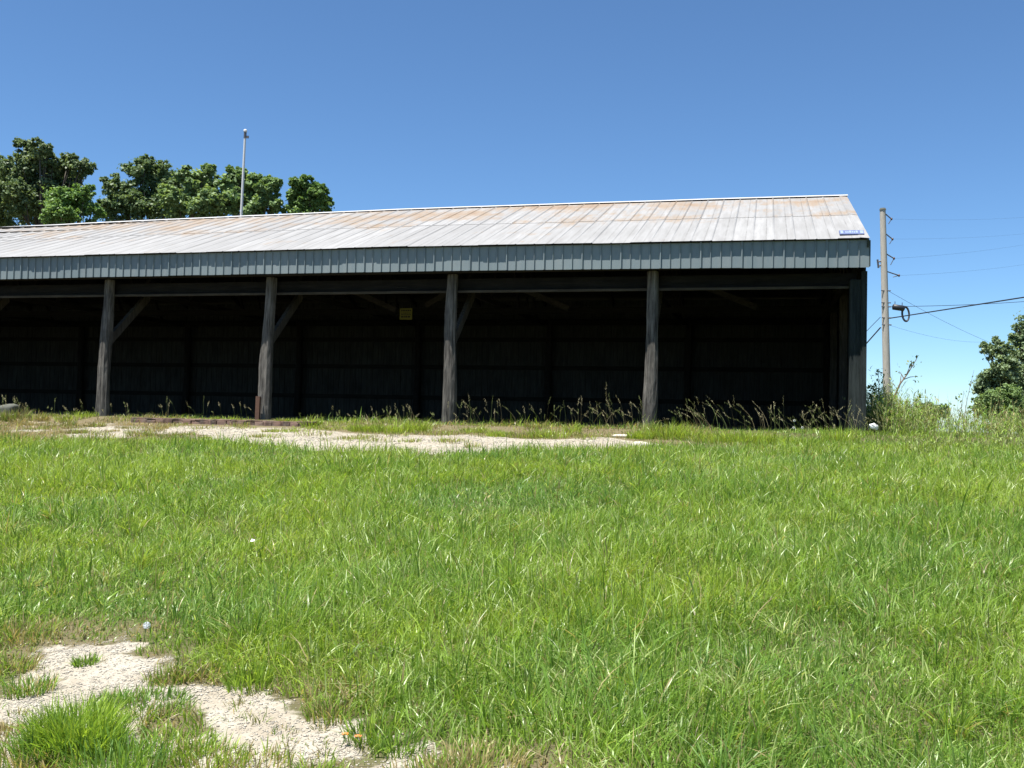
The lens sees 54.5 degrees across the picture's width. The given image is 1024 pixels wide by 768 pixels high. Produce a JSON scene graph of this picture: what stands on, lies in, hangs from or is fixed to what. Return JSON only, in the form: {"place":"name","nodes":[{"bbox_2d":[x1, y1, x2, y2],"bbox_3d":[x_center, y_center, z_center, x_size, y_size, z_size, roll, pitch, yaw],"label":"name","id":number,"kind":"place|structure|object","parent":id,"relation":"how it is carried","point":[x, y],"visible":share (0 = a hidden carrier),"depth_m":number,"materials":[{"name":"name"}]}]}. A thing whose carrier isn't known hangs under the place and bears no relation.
{"place":"outdoors","nodes":[
{"label":"outdoors","id":0,"kind":"place"},
{"bbox_2d":[0,630,510,767],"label":"gravel","id":1,"kind":"structure","parent":0,"point":[142,678],"depth_m":4.83,"materials":[{"name":"beige gravel"}]},
{"bbox_2d":[2,421,658,453],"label":"gravel","id":2,"kind":"structure","parent":0,"point":[351,438],"depth_m":18.51,"materials":[{"name":"beige gravel"}]},
{"bbox_2d":[2,384,904,440],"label":"seeding grass","id":3,"kind":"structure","parent":0,"point":[4,398],"depth_m":19.71,"materials":[{"name":"green plant"}]},
{"bbox_2d":[0,406,1023,767],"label":"lawn grass","id":4,"kind":"structure","parent":0,"point":[926,527],"depth_m":7.01,"materials":[{"name":"green plant"}]},
{"bbox_2d":[869,423,878,429],"bbox_3d":[6.853,0.801,18.857,0.191,0.125,0.135,22,-6,-10],"label":"plastic scrap","id":5,"kind":"object","parent":4,"relation":"on","point":[873,426],"visible":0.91,"depth_m":18.82,"materials":[{"name":"white plastic"}]},
{"bbox_2d":[0,414,1023,767],"bbox_3d":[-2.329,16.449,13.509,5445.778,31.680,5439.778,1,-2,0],"label":"ground","id":6,"kind":"structure","parent":0,"point":[286,714],"depth_m":5.33,"materials":[{"name":"stone"}]},
{"bbox_2d":[0,404,19,415],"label":"boulder","id":7,"kind":"object","parent":6,"relation":"on","point":[6,407],"visible":0.54,"depth_m":23.16,"materials":[{"name":"grey stone"}]},
{"bbox_2d":[0,155,25,226],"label":"oak tree","id":8,"kind":"object","parent":6,"relation":"on","point":[5,221],"visible":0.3,"depth_m":51.57,"materials":[{"name":"green plant"}]},
{"bbox_2d":[0,136,97,225],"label":"oak tree","id":9,"kind":"object","parent":6,"relation":"on","point":[22,182],"visible":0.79,"depth_m":49.41,"materials":[{"name":"green plant"}]},
{"bbox_2d":[38,183,106,224],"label":"maple tree","id":10,"kind":"object","parent":6,"relation":"on","point":[69,205],"visible":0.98,"depth_m":44.47,"materials":[{"name":"green plant"}]},
{"bbox_2d":[94,154,185,221],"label":"oak tree","id":11,"kind":"object","parent":6,"relation":"on","point":[125,200],"visible":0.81,"depth_m":49.59,"materials":[{"name":"green plant"}]},
{"bbox_2d":[143,622,150,643],"bbox_3d":[-2.142,1.461,5.832,0.043,0.132,0.042,1,-2,0],"label":"dandelion","id":12,"kind":"object","parent":6,"relation":"on","point":[145,625],"visible":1,"depth_m":5.83,"materials":[{"name":"white plant"}]},
{"bbox_2d":[156,163,232,218],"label":"catalpa tree","id":13,"kind":"object","parent":6,"relation":"on","point":[198,195],"visible":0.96,"depth_m":46.53,"materials":[{"name":"green plant"}]},
{"bbox_2d":[131,417,320,426],"bbox_3d":[-6.334,0.870,21.864,4.508,0.190,0.283,1,-2,14],"label":"brick edging","id":14,"kind":"object","parent":6,"relation":"on","point":[229,421],"visible":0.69,"depth_m":21.75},
{"bbox_2d":[240,129,248,215],"bbox_3d":[-10.705,-4.275,38.976,0.644,11.437,0.190,0,-2,40],"label":"flagpole","id":15,"kind":"object","parent":6,"relation":"on","point":[243,172],"visible":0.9,"depth_m":38.96,"materials":[{"name":"white paint"}]},
{"bbox_2d":[214,164,283,215],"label":"catalpa tree","id":16,"kind":"object","parent":6,"relation":"on","point":[259,197],"visible":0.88,"depth_m":46.59,"materials":[{"name":"green plant"}]},
{"bbox_2d":[255,396,260,419],"bbox_3d":[-5.737,0.580,22.462,0.111,0.602,0.066,1,-2,14],"label":"rusty stake","id":17,"kind":"object","parent":6,"relation":"on","point":[257,407],"visible":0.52,"depth_m":22.43,"materials":[{"name":"metal"}]},
{"bbox_2d":[278,174,334,213],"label":"oak tree","id":18,"kind":"object","parent":6,"relation":"on","point":[303,195],"visible":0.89,"depth_m":46.70,"materials":[{"name":"green plant"}]},
{"bbox_2d":[0,194,870,431],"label":"open shed","id":19,"kind":"structure","parent":6,"relation":"on","point":[663,309],"depth_m":29.49,"materials":[{"name":"metal"}]},
{"bbox_2d":[400,308,411,319],"bbox_3d":[-2.910,-1.990,27.327,0.360,0.445,0.017,1,-2,14],"label":"warning sign","id":20,"kind":"object","parent":19,"relation":"hanging from","point":[405,313],"visible":1,"depth_m":27.32,"materials":[{"name":"metal"}]},
{"bbox_2d":[839,230,863,234],"bbox_3d":[6.619,-2.942,19.395,0.460,0.131,0.132,1,-2,9],"label":"roof plate","id":21,"kind":"object","parent":19,"relation":"on","point":[851,232],"visible":0.98,"depth_m":19.37,"materials":[{"name":"blue paint"}]},
{"bbox_2d":[612,434,626,436],"bbox_3d":[2.185,1.004,19.219,0.507,0.062,0.238,1,-2,14],"label":"stone slab","id":22,"kind":"object","parent":6,"relation":"on","point":[617,435],"depth_m":19.14,"materials":[{"name":"stone"}]},
{"bbox_2d":[632,441,647,446],"bbox_3d":[2.187,1.041,16.942,0.344,0.130,0.203,2,-2,-17],"label":"stone slab","id":23,"kind":"object","parent":6,"relation":"on","point":[638,442],"depth_m":16.86,"materials":[{"name":"stone"}]},
{"bbox_2d":[867,382,881,431],"bbox_3d":[7.804,0.499,21.500,0.330,1.091,0.457,1,-2,0],"label":"tall weed","id":24,"kind":"object","parent":6,"relation":"on","point":[871,388],"visible":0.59,"depth_m":21.48,"materials":[{"name":"brown plant"}]},
{"bbox_2d":[872,369,885,431],"bbox_3d":[7.910,0.356,21.493,0.303,1.380,0.332,1,-2,20],"label":"tall weed","id":25,"kind":"object","parent":6,"relation":"on","point":[877,374],"visible":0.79,"depth_m":21.50,"materials":[{"name":"brown plant"}]},
{"bbox_2d":[877,208,899,405],"bbox_3d":[14.309,-2.232,38.019,0.884,8.954,0.440,2,-2,-14],"label":"utility pole","id":26,"kind":"object","parent":6,"relation":"on","point":[885,306],"visible":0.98,"depth_m":37.90,"materials":[{"name":"brown wood"}]},
{"bbox_2d":[889,291,987,341],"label":"overhead wire","id":27,"kind":"object","parent":26,"relation":"attached to","point":[936,317],"visible":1,"depth_m":44.80,"materials":[{"name":"black rubber"}]},
{"bbox_2d":[889,297,1023,318],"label":"overhead cable","id":28,"kind":"object","parent":26,"relation":"attached to","point":[958,307],"visible":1,"depth_m":33.54,"materials":[{"name":"black rubber"}]},
{"bbox_2d":[891,301,1023,306],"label":"overhead wire","id":29,"kind":"object","parent":26,"relation":"attached to","point":[967,304],"visible":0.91,"depth_m":39.07,"materials":[{"name":"black rubber"}]},
{"bbox_2d":[892,302,904,310],"bbox_3d":[14.762,-2.964,38.002,0.475,0.376,0.228,1,-2,0],"label":"cable splice","id":30,"kind":"object","parent":29,"relation":"hanging from","point":[898,307],"visible":1,"depth_m":37.91,"materials":[{"name":"black rubber"}]},
{"bbox_2d":[901,306,909,321],"bbox_3d":[15.032,-2.673,38.016,0.339,0.640,0.187,1,-2,0],"label":"cable loop","id":31,"kind":"object","parent":30,"relation":"hanging from","point":[907,308],"visible":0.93,"depth_m":37.98,"materials":[{"name":"black rubber"}]},
{"bbox_2d":[891,355,921,406],"bbox_3d":[8.453,0.213,21.447,0.851,1.697,0.361,1,-2,0],"label":"dead stalk","id":32,"kind":"object","parent":6,"relation":"on","point":[911,366],"visible":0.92,"depth_m":21.49,"materials":[{"name":"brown wood"}]},
{"bbox_2d":[844,366,1023,455],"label":"rank weeds","id":33,"kind":"object","parent":6,"relation":"on","point":[917,415],"visible":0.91,"depth_m":19.46,"materials":[{"name":"green plant"}]},
{"bbox_2d":[921,400,950,428],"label":"round bush","id":34,"kind":"object","parent":6,"relation":"on","point":[945,408],"visible":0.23,"depth_m":51.71,"materials":[{"name":"green plant"}]},
{"bbox_2d":[950,391,971,427],"bbox_3d":[10.807,0.665,23.965,0.458,1.045,0.271,-1,-2,44],"label":"dry grass stem","id":35,"kind":"object","parent":6,"relation":"on","point":[959,397],"visible":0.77,"depth_m":24.00,"materials":[{"name":"brown plant"}]},
{"bbox_2d":[967,383,1023,428],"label":"young tree","id":36,"kind":"object","parent":6,"relation":"on","point":[1010,393],"visible":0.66,"depth_m":45.63,"materials":[{"name":"green plant"}]},
{"bbox_2d":[968,307,1023,431],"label":"oak tree","id":37,"kind":"object","parent":6,"relation":"on","point":[1007,366],"visible":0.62,"depth_m":55.55,"materials":[{"name":"green plant"}]},
{"bbox_2d":[0,0,1023,432],"label":"sky","id":38,"kind":"structure","parent":0,"point":[911,109],"materials":[{"name":"blue"}]}
]}

